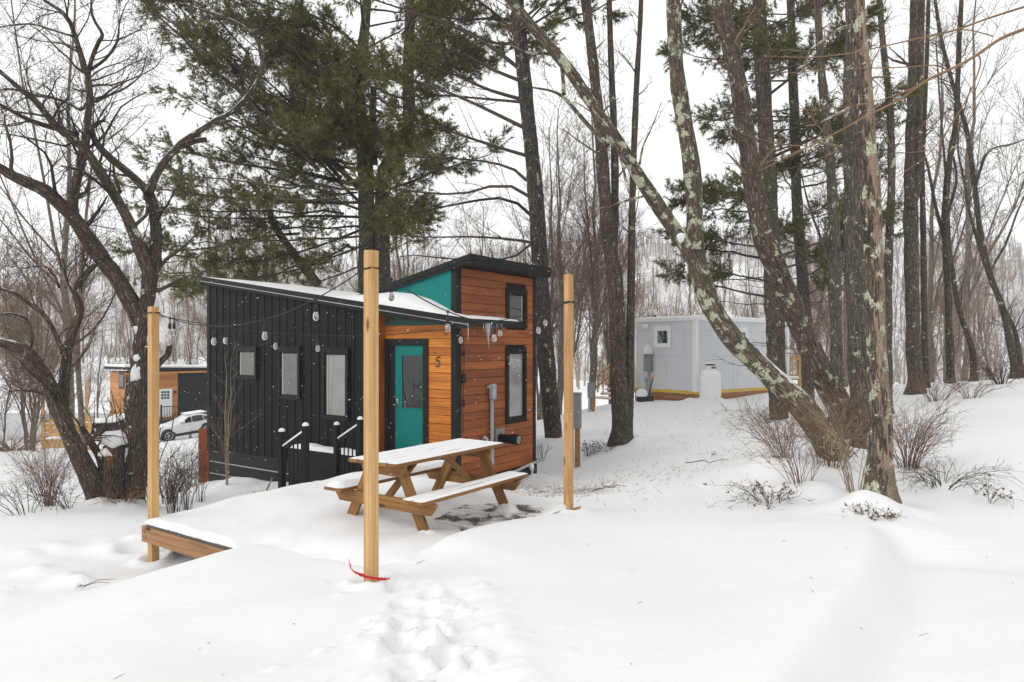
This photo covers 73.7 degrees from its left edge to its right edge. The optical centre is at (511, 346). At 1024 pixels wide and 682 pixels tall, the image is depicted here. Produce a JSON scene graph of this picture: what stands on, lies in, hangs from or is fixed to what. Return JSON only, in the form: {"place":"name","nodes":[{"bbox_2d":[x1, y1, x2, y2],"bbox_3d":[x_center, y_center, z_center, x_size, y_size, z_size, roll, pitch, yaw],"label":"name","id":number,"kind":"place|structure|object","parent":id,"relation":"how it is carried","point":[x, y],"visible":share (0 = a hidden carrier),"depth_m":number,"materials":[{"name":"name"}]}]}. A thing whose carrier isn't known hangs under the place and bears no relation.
{"place":"outdoors","nodes":[
{"label":"outdoors","id":0,"kind":"place"},
{"bbox_2d":[0,413,197,440],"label":"river","id":1,"kind":"structure","parent":0,"point":[16,421],"depth_m":72.57,"materials":[{"name":"grey liquid"}]},
{"bbox_2d":[0,356,1023,681],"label":"ground","id":2,"kind":"structure","parent":0,"point":[718,590],"depth_m":5.65,"materials":[{"name":"snow"}]},
{"bbox_2d":[1,321,51,450],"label":"forest tree","id":3,"kind":"object","parent":2,"relation":"on","point":[25,403],"visible":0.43,"depth_m":23.40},
{"bbox_2d":[0,315,52,449],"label":"forest tree","id":4,"kind":"object","parent":2,"relation":"on","point":[5,417],"visible":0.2,"depth_m":25.29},
{"bbox_2d":[0,210,74,374],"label":"forest tree","id":5,"kind":"object","parent":2,"relation":"on","point":[7,318],"visible":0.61,"depth_m":22.05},
{"bbox_2d":[0,294,78,450],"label":"forest tree","id":6,"kind":"object","parent":2,"relation":"on","point":[21,412],"visible":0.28,"depth_m":23.63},
{"bbox_2d":[0,465,80,515],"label":"bare shrub","id":7,"kind":"object","parent":2,"relation":"on","point":[16,490],"visible":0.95,"depth_m":9.91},
{"bbox_2d":[0,261,83,449],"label":"forest tree","id":8,"kind":"object","parent":2,"relation":"on","point":[31,314],"visible":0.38,"depth_m":23.64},
{"bbox_2d":[0,420,99,506],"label":"bare shrub","id":9,"kind":"object","parent":2,"relation":"on","point":[36,474],"visible":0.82,"depth_m":11.70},
{"bbox_2d":[0,237,103,450],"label":"forest tree","id":10,"kind":"object","parent":2,"relation":"on","point":[33,394],"visible":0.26,"depth_m":25.48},
{"bbox_2d":[0,265,105,451],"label":"forest tree","id":11,"kind":"object","parent":2,"relation":"on","point":[48,340],"visible":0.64,"depth_m":22.74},
{"bbox_2d":[12,472,113,511],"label":"bare shrub","id":12,"kind":"object","parent":2,"relation":"on","point":[56,497],"visible":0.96,"depth_m":10.16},
{"bbox_2d":[0,179,135,499],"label":"leaning tree","id":13,"kind":"object","parent":2,"relation":"on","point":[54,394],"visible":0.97,"depth_m":10.64,"materials":[{"name":"brown plant"}]},
{"bbox_2d":[41,380,97,449],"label":"deck","id":14,"kind":"structure","parent":2,"relation":"on","point":[88,428],"depth_m":36.18,"materials":[{"name":"brown wood"}]},
{"bbox_2d":[3,28,143,448],"bbox_3d":[-19.535,-4.556,30.995,5.683,20.456,6.061,0,0,32],"label":"forest tree","id":15,"kind":"object","parent":2,"relation":"on","point":[81,415],"visible":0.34,"depth_m":31.51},
{"bbox_2d":[0,0,170,421],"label":"forest tree","id":16,"kind":"object","parent":2,"relation":"on","point":[64,250],"visible":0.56,"depth_m":29.07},
{"bbox_2d":[81,302,119,441],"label":"forest tree","id":17,"kind":"object","parent":2,"relation":"on","point":[98,387],"visible":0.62,"depth_m":57.70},
{"bbox_2d":[74,324,129,412],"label":"forest tree","id":18,"kind":"object","parent":2,"relation":"on","point":[89,382],"visible":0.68,"depth_m":55.69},
{"bbox_2d":[78,418,125,440],"bbox_3d":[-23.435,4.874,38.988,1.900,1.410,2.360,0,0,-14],"label":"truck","id":19,"kind":"object","parent":2,"relation":"on","point":[98,423],"visible":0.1,"depth_m":38.16,"materials":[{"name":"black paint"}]},
{"bbox_2d":[98,430,127,498],"bbox_3d":[-6.429,1.946,10.994,0.442,1.208,0.462,0,0,0],"label":"stump","id":20,"kind":"object","parent":2,"relation":"on","point":[108,478],"visible":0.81,"depth_m":10.87,"materials":[{"name":"wood"}]},
{"bbox_2d":[99,262,140,392],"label":"forest tree","id":21,"kind":"object","parent":2,"relation":"on","point":[122,321],"visible":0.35,"depth_m":55.09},
{"bbox_2d":[79,483,174,505],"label":"dead weed","id":22,"kind":"object","parent":2,"relation":"on","point":[125,499],"visible":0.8,"depth_m":10.79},
{"bbox_2d":[0,0,300,502],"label":"old tree","id":23,"kind":"object","parent":2,"relation":"on","point":[135,398],"visible":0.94,"depth_m":11.15,"materials":[{"name":"brown plant"}]},
{"bbox_2d":[147,306,160,561],"bbox_3d":[-4.097,1.145,7.802,0.106,3.210,0.107,0,0,35],"label":"timber post","id":24,"kind":"object","parent":2,"relation":"on","point":[153,418],"visible":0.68,"depth_m":7.77,"materials":[{"name":"brown wood"}]},
{"bbox_2d":[104,364,206,433],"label":"cabin","id":25,"kind":"object","parent":2,"relation":"on","point":[176,382],"visible":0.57,"depth_m":48.32,"materials":[{"name":"orange wood"}]},
{"bbox_2d":[159,389,171,416],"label":"door","id":26,"kind":"structure","parent":25,"relation":"in","point":[165,395],"depth_m":47.88,"materials":[{"name":"white paint"}]},
{"bbox_2d":[134,448,203,513],"bbox_3d":[-5.216,2.095,10.636,0.805,1.101,1.127,0,0,17],"label":"bare shrub","id":27,"kind":"object","parent":2,"relation":"on","point":[172,494],"visible":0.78,"depth_m":10.53,"materials":[{"name":"brown plant"}]},
{"bbox_2d":[147,435,210,503],"bbox_3d":[-6.308,2.289,12.586,1.699,1.324,1.309,0,0,-32],"label":"bare shrub","id":28,"kind":"object","parent":2,"relation":"on","point":[178,470],"visible":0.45,"depth_m":12.70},
{"bbox_2d":[159,410,206,440],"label":"parked car","id":29,"kind":"object","parent":2,"relation":"on","point":[184,423],"visible":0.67,"depth_m":42.10,"materials":[{"name":"white paint"}]},
{"bbox_2d":[162,277,206,437],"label":"forest tree","id":30,"kind":"object","parent":2,"relation":"on","point":[189,361],"visible":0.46,"depth_m":56.95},
{"bbox_2d":[161,428,223,509],"bbox_3d":[-5.483,2.042,11.565,1.037,1.524,1.000,0,0,28],"label":"bare shrub","id":31,"kind":"object","parent":2,"relation":"on","point":[186,504],"visible":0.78,"depth_m":11.50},
{"bbox_2d":[198,429,208,482],"bbox_3d":[-7.720,2.739,17.205,0.340,1.355,0.040,0,0,-6],"label":"orange panel","id":32,"kind":"object","parent":2,"relation":"on","point":[203,433],"visible":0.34,"depth_m":17.18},
{"bbox_2d":[184,440,229,501],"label":"bare shrub","id":33,"kind":"object","parent":2,"relation":"on","point":[204,465],"visible":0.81,"depth_m":12.60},
{"bbox_2d":[170,134,249,361],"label":"forest tree","id":34,"kind":"object","parent":2,"relation":"on","point":[207,243],"visible":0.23,"depth_m":30.87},
{"bbox_2d":[196,330,259,484],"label":"sapling","id":35,"kind":"object","parent":2,"relation":"on","point":[227,444],"visible":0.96,"depth_m":13.62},
{"bbox_2d":[218,182,340,288],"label":"forest tree","id":36,"kind":"object","parent":2,"relation":"on","point":[322,241],"visible":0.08,"depth_m":32.04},
{"bbox_2d":[72,0,514,309],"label":"white pine","id":37,"kind":"object","parent":2,"relation":"on","point":[324,132],"visible":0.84,"depth_m":20.39,"materials":[{"name":"green plant"}]},
{"bbox_2d":[278,416,427,487],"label":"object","id":38,"kind":"structure","parent":2,"relation":"on","point":[303,435],"depth_m":11.59,"materials":[{"name":"black paint"}]},
{"bbox_2d":[142,471,580,565],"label":"deck","id":39,"kind":"structure","parent":2,"relation":"on","point":[320,522],"depth_m":7.59,"materials":[{"name":"wood"}]},
{"bbox_2d":[324,438,527,534],"bbox_3d":[-0.953,1.628,8.089,1.520,0.842,1.970,0,0,35],"label":"picnic table","id":40,"kind":"object","parent":39,"relation":"on","point":[401,466],"visible":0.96,"depth_m":7.76,"materials":[{"name":"brown wood"}]},
{"bbox_2d":[362,250,379,581],"bbox_3d":[-1.184,0.745,5.738,0.106,3.110,0.107,0,0,35],"label":"timber post","id":41,"kind":"object","parent":2,"relation":"on","point":[371,268],"visible":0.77,"depth_m":5.71,"materials":[{"name":"brown wood"}]},
{"bbox_2d":[156,270,362,344],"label":"string lights","id":42,"kind":"object","parent":41,"relation":"hanging from","point":[264,333],"visible":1,"depth_m":6.55,"materials":[{"name":"glass"},{"name":"rubber"}]},
{"bbox_2d":[379,269,566,341],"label":"string lights","id":43,"kind":"object","parent":41,"relation":"hanging from","point":[447,326],"visible":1,"depth_m":6.52,"materials":[{"name":"rubber"}]},
{"bbox_2d":[200,253,551,484],"bbox_3d":[-3.209,0.858,15.141,8.124,5.064,3.480,0,0,35],"label":"cabin","id":44,"kind":"object","parent":2,"relation":"on","point":[428,389],"visible":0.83,"depth_m":13.60,"materials":[{"name":"brown wood"}]},
{"bbox_2d":[236,345,257,379],"bbox_3d":[-5.951,0.349,15.330,0.784,0.762,0.078,0,0,35],"label":"window","id":45,"kind":"structure","parent":44,"relation":"in","point":[249,371],"depth_m":15.31,"materials":[{"name":"glass"}]},
{"bbox_2d":[278,346,301,399],"bbox_3d":[-4.722,0.549,14.484,0.762,1.122,0.078,0,0,35],"label":"window","id":46,"kind":"structure","parent":44,"relation":"in","point":[289,357],"depth_m":14.47,"materials":[{"name":"glass"}]},
{"bbox_2d":[321,347,349,420],"bbox_3d":[-3.529,0.736,13.660,0.800,1.457,0.078,0,0,35],"label":"window","id":47,"kind":"structure","parent":44,"relation":"in","point":[335,360],"depth_m":13.66,"materials":[{"name":"glass"}]},
{"bbox_2d":[391,345,422,448],"bbox_3d":[-1.965,0.965,12.895,0.766,1.990,0.106,0,0,35],"label":"door","id":48,"kind":"structure","parent":44,"relation":"in","point":[408,404],"depth_m":12.91,"materials":[{"name":"teal paint"}]},
{"bbox_2d":[505,288,527,327],"bbox_3d":[0.093,-0.781,13.806,0.066,0.780,0.774,0,0,35],"label":"window","id":49,"kind":"structure","parent":44,"relation":"in","point":[516,299],"depth_m":13.86,"materials":[{"name":"glass"}]},
{"bbox_2d":[505,347,527,423],"bbox_3d":[0.082,0.766,13.793,0.066,1.515,0.759,0,0,35],"label":"window","id":50,"kind":"structure","parent":44,"relation":"in","point":[515,385],"depth_m":13.81,"materials":[{"name":"glass"}]},
{"bbox_2d":[341,117,442,291],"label":"forest tree","id":51,"kind":"object","parent":2,"relation":"on","point":[400,272],"visible":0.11,"depth_m":31.64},
{"bbox_2d":[414,201,516,268],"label":"forest tree","id":52,"kind":"object","parent":2,"relation":"on","point":[496,252],"visible":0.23,"depth_m":28.50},
{"bbox_2d":[432,172,529,263],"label":"forest tree","id":53,"kind":"object","parent":2,"relation":"on","point":[470,244],"visible":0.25,"depth_m":33.77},
{"bbox_2d":[331,0,634,437],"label":"white pine","id":54,"kind":"object","parent":2,"relation":"on","point":[545,354],"visible":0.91,"depth_m":17.34,"materials":[{"name":"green plant"}]},
{"bbox_2d":[470,218,579,419],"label":"forest tree","id":55,"kind":"object","parent":2,"relation":"on","point":[537,389],"visible":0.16,"depth_m":27.65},
{"bbox_2d":[500,103,587,419],"bbox_3d":[2.131,-3.986,34.981,4.566,16.437,4.870,0,0,-42],"label":"forest tree","id":56,"kind":"object","parent":2,"relation":"on","point":[540,400],"visible":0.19,"depth_m":34.75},
{"bbox_2d":[474,86,630,332],"bbox_3d":[1.948,-3.533,27.145,6.568,13.716,5.644,0,0,22],"label":"forest tree","id":57,"kind":"object","parent":2,"relation":"on","point":[556,220],"visible":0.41,"depth_m":27.19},
{"bbox_2d":[524,99,594,414],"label":"forest tree","id":58,"kind":"object","parent":2,"relation":"on","point":[562,383],"visible":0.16,"depth_m":34.57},
{"bbox_2d":[508,37,626,401],"bbox_3d":[2.130,-3.856,24.305,3.970,13.399,3.722,0,0,34],"label":"forest tree","id":59,"kind":"object","parent":2,"relation":"on","point":[560,266],"visible":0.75,"depth_m":24.11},
{"bbox_2d":[563,274,573,509],"bbox_3d":[0.701,0.775,8.471,0.106,3.350,0.107,0,0,35],"label":"timber post","id":60,"kind":"object","parent":2,"relation":"on","point":[568,394],"visible":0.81,"depth_m":8.44,"materials":[{"name":"brown wood"}]},
{"bbox_2d":[159,305,563,351],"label":"string lights","id":61,"kind":"object","parent":60,"relation":"hanging from","point":[275,345],"visible":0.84,"depth_m":8.07,"materials":[{"name":"glass"},{"name":"rubber"}]},
{"bbox_2d":[549,258,591,414],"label":"forest tree","id":62,"kind":"object","parent":2,"relation":"on","point":[574,328],"visible":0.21,"depth_m":29.44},
{"bbox_2d":[573,392,581,467],"bbox_3d":[1.357,1.963,14.895,0.320,1.939,0.190,0,0,17],"label":"meter box","id":63,"kind":"object","parent":2,"relation":"on","point":[577,416],"visible":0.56,"depth_m":14.82,"materials":[{"name":"grey paint"}]},
{"bbox_2d":[550,83,627,407],"bbox_3d":[3.116,-3.674,26.825,3.741,12.625,3.507,0,0,-20],"label":"forest tree","id":64,"kind":"object","parent":2,"relation":"on","point":[591,288],"visible":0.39,"depth_m":26.39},
{"bbox_2d":[549,172,647,358],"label":"forest tree","id":65,"kind":"object","parent":2,"relation":"on","point":[575,348],"visible":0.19,"depth_m":32.26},
{"bbox_2d":[550,195,649,382],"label":"forest tree","id":66,"kind":"object","parent":2,"relation":"on","point":[594,322],"visible":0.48,"depth_m":24.85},
{"bbox_2d":[595,364,610,406],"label":"stairs","id":67,"kind":"structure","parent":2,"relation":"on","point":[601,384],"depth_m":27.86,"materials":[{"name":"brown wood"}]},
{"bbox_2d":[544,13,663,384],"bbox_3d":[3.662,-4.913,26.300,4.484,15.133,4.204,0,0,33],"label":"forest tree","id":68,"kind":"object","parent":2,"relation":"on","point":[595,365],"visible":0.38,"depth_m":26.05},
{"bbox_2d":[554,0,654,446],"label":"hardwood tree","id":69,"kind":"object","parent":2,"relation":"on","point":[622,337],"visible":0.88,"depth_m":15.72,"materials":[{"name":"brown plant"}]},
{"bbox_2d":[572,129,656,403],"bbox_3d":[4.101,-3.608,29.305,3.876,13.083,3.635,0,0,-9],"label":"forest tree","id":70,"kind":"object","parent":2,"relation":"on","point":[606,340],"visible":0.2,"depth_m":29.73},
{"bbox_2d":[478,0,858,461],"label":"leaning tree","id":71,"kind":"object","parent":2,"relation":"on","point":[775,380],"visible":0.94,"depth_m":11.26,"materials":[{"name":"brown plant"}]},
{"bbox_2d":[699,362,720,399],"bbox_3d":[7.026,1.367,24.200,0.740,1.665,0.740,0,0,0],"label":"propane tank","id":72,"kind":"object","parent":2,"relation":"on","point":[709,386],"visible":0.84,"depth_m":23.91,"materials":[{"name":"metal"}]},
{"bbox_2d":[634,310,788,400],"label":"house","id":73,"kind":"structure","parent":2,"relation":"on","point":[668,358],"depth_m":26.17,"materials":[{"name":"grey"}]},
{"bbox_2d":[654,325,670,346],"bbox_3d":[5.771,-0.415,26.214,0.060,0.870,0.820,0,0,-37],"label":"window","id":74,"kind":"structure","parent":73,"relation":"in","point":[662,333],"depth_m":26.22,"materials":[{"name":"white paint"}]},
{"bbox_2d":[730,221,764,390],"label":"forest tree","id":75,"kind":"object","parent":2,"relation":"on","point":[752,310],"visible":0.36,"depth_m":46.93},
{"bbox_2d":[702,480,814,509],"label":"dead weed","id":76,"kind":"object","parent":2,"relation":"on","point":[771,493],"visible":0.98,"depth_m":8.92,"materials":[{"name":"brown plant"}]},
{"bbox_2d":[713,390,833,457],"bbox_3d":[3.996,1.219,10.445,1.720,1.095,1.492,0,0,22],"label":"bare shrub","id":77,"kind":"object","parent":2,"relation":"on","point":[771,427],"visible":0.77,"depth_m":10.42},
{"bbox_2d":[702,0,852,438],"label":"hardwood tree","id":78,"kind":"object","parent":2,"relation":"on","point":[818,366],"visible":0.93,"depth_m":12.45,"materials":[{"name":"brown plant"}]},
{"bbox_2d":[651,0,930,419],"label":"white pine","id":79,"kind":"object","parent":2,"relation":"on","point":[776,345],"visible":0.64,"depth_m":18.66,"materials":[{"name":"green plant"}]},
{"bbox_2d":[732,403,850,485],"bbox_3d":[3.808,1.363,9.418,1.659,1.145,1.256,0,0,-36],"label":"bare shrub","id":80,"kind":"object","parent":2,"relation":"on","point":[786,455],"visible":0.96,"depth_m":9.43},
{"bbox_2d":[702,0,915,401],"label":"white pine","id":81,"kind":"object","parent":2,"relation":"on","point":[802,274],"visible":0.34,"depth_m":21.88,"materials":[{"name":"green plant"}]},
{"bbox_2d":[785,0,844,417],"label":"hardwood tree","id":82,"kind":"object","parent":2,"relation":"on","point":[835,257],"visible":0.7,"depth_m":15.91,"materials":[{"name":"grey plant"}]},
{"bbox_2d":[786,218,846,346],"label":"forest tree","id":83,"kind":"object","parent":2,"relation":"on","point":[827,324],"visible":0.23,"depth_m":31.55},
{"bbox_2d":[752,0,901,503],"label":"hardwood tree","id":84,"kind":"object","parent":2,"relation":"on","point":[880,477],"visible":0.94,"depth_m":8.21,"materials":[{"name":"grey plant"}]},
{"bbox_2d":[772,373,919,469],"bbox_3d":[4.841,1.032,10.087,1.984,1.608,2.418,0,0,15],"label":"bare shrub","id":85,"kind":"object","parent":2,"relation":"on","point":[861,425],"visible":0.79,"depth_m":10.03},
{"bbox_2d":[791,141,903,330],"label":"forest tree","id":86,"kind":"object","parent":2,"relation":"on","point":[820,306],"visible":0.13,"depth_m":31.25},
{"bbox_2d":[779,380,921,492],"bbox_3d":[4.395,1.176,9.055,1.786,1.610,1.224,0,0,36],"label":"bare shrub","id":87,"kind":"object","parent":2,"relation":"on","point":[842,456],"visible":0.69,"depth_m":9.02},
{"bbox_2d":[801,0,904,448],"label":"hardwood tree","id":88,"kind":"object","parent":2,"relation":"on","point":[854,251],"visible":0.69,"depth_m":11.49,"materials":[{"name":"grey plant"}]},
{"bbox_2d":[804,7,938,386],"bbox_3d":[17.876,-7.787,34.513,6.230,22.427,6.645,0,0,20],"label":"forest tree","id":89,"kind":"object","parent":2,"relation":"on","point":[845,334],"visible":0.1,"depth_m":34.60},
{"bbox_2d":[875,0,940,413],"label":"hardwood tree","id":90,"kind":"object","parent":2,"relation":"on","point":[890,133],"visible":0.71,"depth_m":16.93,"materials":[{"name":"grey plant"}]},
{"bbox_2d":[853,391,974,469],"bbox_3d":[6.045,1.250,10.206,1.777,1.254,1.553,0,0,-33],"label":"bare shrub","id":91,"kind":"object","parent":2,"relation":"on","point":[917,438],"visible":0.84,"depth_m":10.18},
{"bbox_2d":[880,0,963,394],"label":"hardwood tree","id":92,"kind":"object","parent":2,"relation":"on","point":[912,191],"visible":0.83,"depth_m":19.83,"materials":[{"name":"brown wood"}]},
{"bbox_2d":[895,0,958,387],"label":"hardwood tree","id":93,"kind":"object","parent":2,"relation":"on","point":[924,309],"visible":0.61,"depth_m":20.93,"materials":[{"name":"brown plant"}]},
{"bbox_2d":[892,244,968,382],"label":"forest tree","id":94,"kind":"object","parent":2,"relation":"on","point":[929,344],"visible":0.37,"depth_m":33.77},
{"bbox_2d":[894,368,977,401],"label":"bare shrub","id":95,"kind":"object","parent":2,"relation":"on","point":[932,395],"visible":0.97,"depth_m":18.48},
{"bbox_2d":[894,0,987,383],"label":"hardwood tree","id":96,"kind":"object","parent":2,"relation":"on","point":[943,222],"visible":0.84,"depth_m":21.44,"materials":[{"name":"brown plant"}]},
{"bbox_2d":[881,0,1023,382],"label":"forest tree","id":97,"kind":"object","parent":2,"relation":"on","point":[930,225],"visible":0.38,"depth_m":36.33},
{"bbox_2d":[926,25,978,381],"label":"hardwood tree","id":98,"kind":"object","parent":2,"relation":"on","point":[966,332],"visible":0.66,"depth_m":22.95,"materials":[{"name":"brown plant"}]},
{"bbox_2d":[929,268,975,381],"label":"forest tree","id":99,"kind":"object","parent":2,"relation":"on","point":[943,341],"visible":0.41,"depth_m":34.93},
{"bbox_2d":[894,453,1022,508],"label":"bare shrub","id":100,"kind":"object","parent":2,"relation":"on","point":[923,479],"visible":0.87,"depth_m":9.31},
{"bbox_2d":[927,208,1013,357],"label":"forest tree","id":101,"kind":"object","parent":2,"relation":"on","point":[959,340],"visible":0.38,"depth_m":37.35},
{"bbox_2d":[927,218,1018,379],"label":"forest tree","id":102,"kind":"object","parent":2,"relation":"on","point":[981,336],"visible":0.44,"depth_m":40.23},
{"bbox_2d":[924,0,1023,378],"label":"hardwood tree","id":103,"kind":"object","parent":2,"relation":"on","point":[1009,340],"visible":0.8,"depth_m":23.95,"materials":[{"name":"brown plant"}]},
{"bbox_2d":[933,372,1014,398],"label":"bare shrub","id":104,"kind":"object","parent":2,"relation":"on","point":[965,395],"visible":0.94,"depth_m":17.91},
{"bbox_2d":[925,0,1023,380],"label":"forest tree","id":105,"kind":"object","parent":2,"relation":"on","point":[967,294],"visible":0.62,"depth_m":33.21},
{"bbox_2d":[955,221,1006,367],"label":"forest tree","id":106,"kind":"object","parent":2,"relation":"on","point":[991,308],"visible":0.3,"depth_m":47.69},
{"bbox_2d":[944,86,1023,377],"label":"hardwood tree","id":107,"kind":"object","parent":2,"relation":"on","point":[1017,342],"visible":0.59,"depth_m":25.02,"materials":[{"name":"brown plant"}]},
{"bbox_2d":[963,349,1023,384],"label":"bare shrub","id":108,"kind":"object","parent":2,"relation":"on","point":[983,368],"visible":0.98,"depth_m":20.45,"materials":[{"name":"brown plant"}]},
{"bbox_2d":[984,253,1023,376],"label":"forest tree","id":109,"kind":"object","parent":2,"relation":"on","point":[1014,275],"visible":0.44,"depth_m":56.45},
{"bbox_2d":[0,241,1023,381],"bbox_3d":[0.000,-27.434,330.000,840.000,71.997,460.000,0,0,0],"label":"hills","id":110,"kind":"structure","parent":0,"point":[661,288],"depth_m":238.45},
{"bbox_2d":[0,221,1023,394],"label":"woods","id":111,"kind":"object","parent":110,"relation":"on","point":[896,249],"visible":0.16,"depth_m":245.13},
{"bbox_2d":[0,0,1023,290],"label":"sky","id":112,"kind":"structure","parent":0,"point":[664,142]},
{"bbox_2d":[1,0,1023,523],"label":"snowflakes","id":113,"kind":"object","parent":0,"point":[537,258],"visible":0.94,"depth_m":6.50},
{"bbox_2d":[518,409,1020,506],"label":"dead grass","id":114,"kind":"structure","parent":0,"point":[637,471],"depth_m":11.46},
{"bbox_2d":[736,6,1023,185],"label":"overhanging branch","id":115,"kind":"object","parent":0,"point":[970,58],"visible":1,"depth_m":6.50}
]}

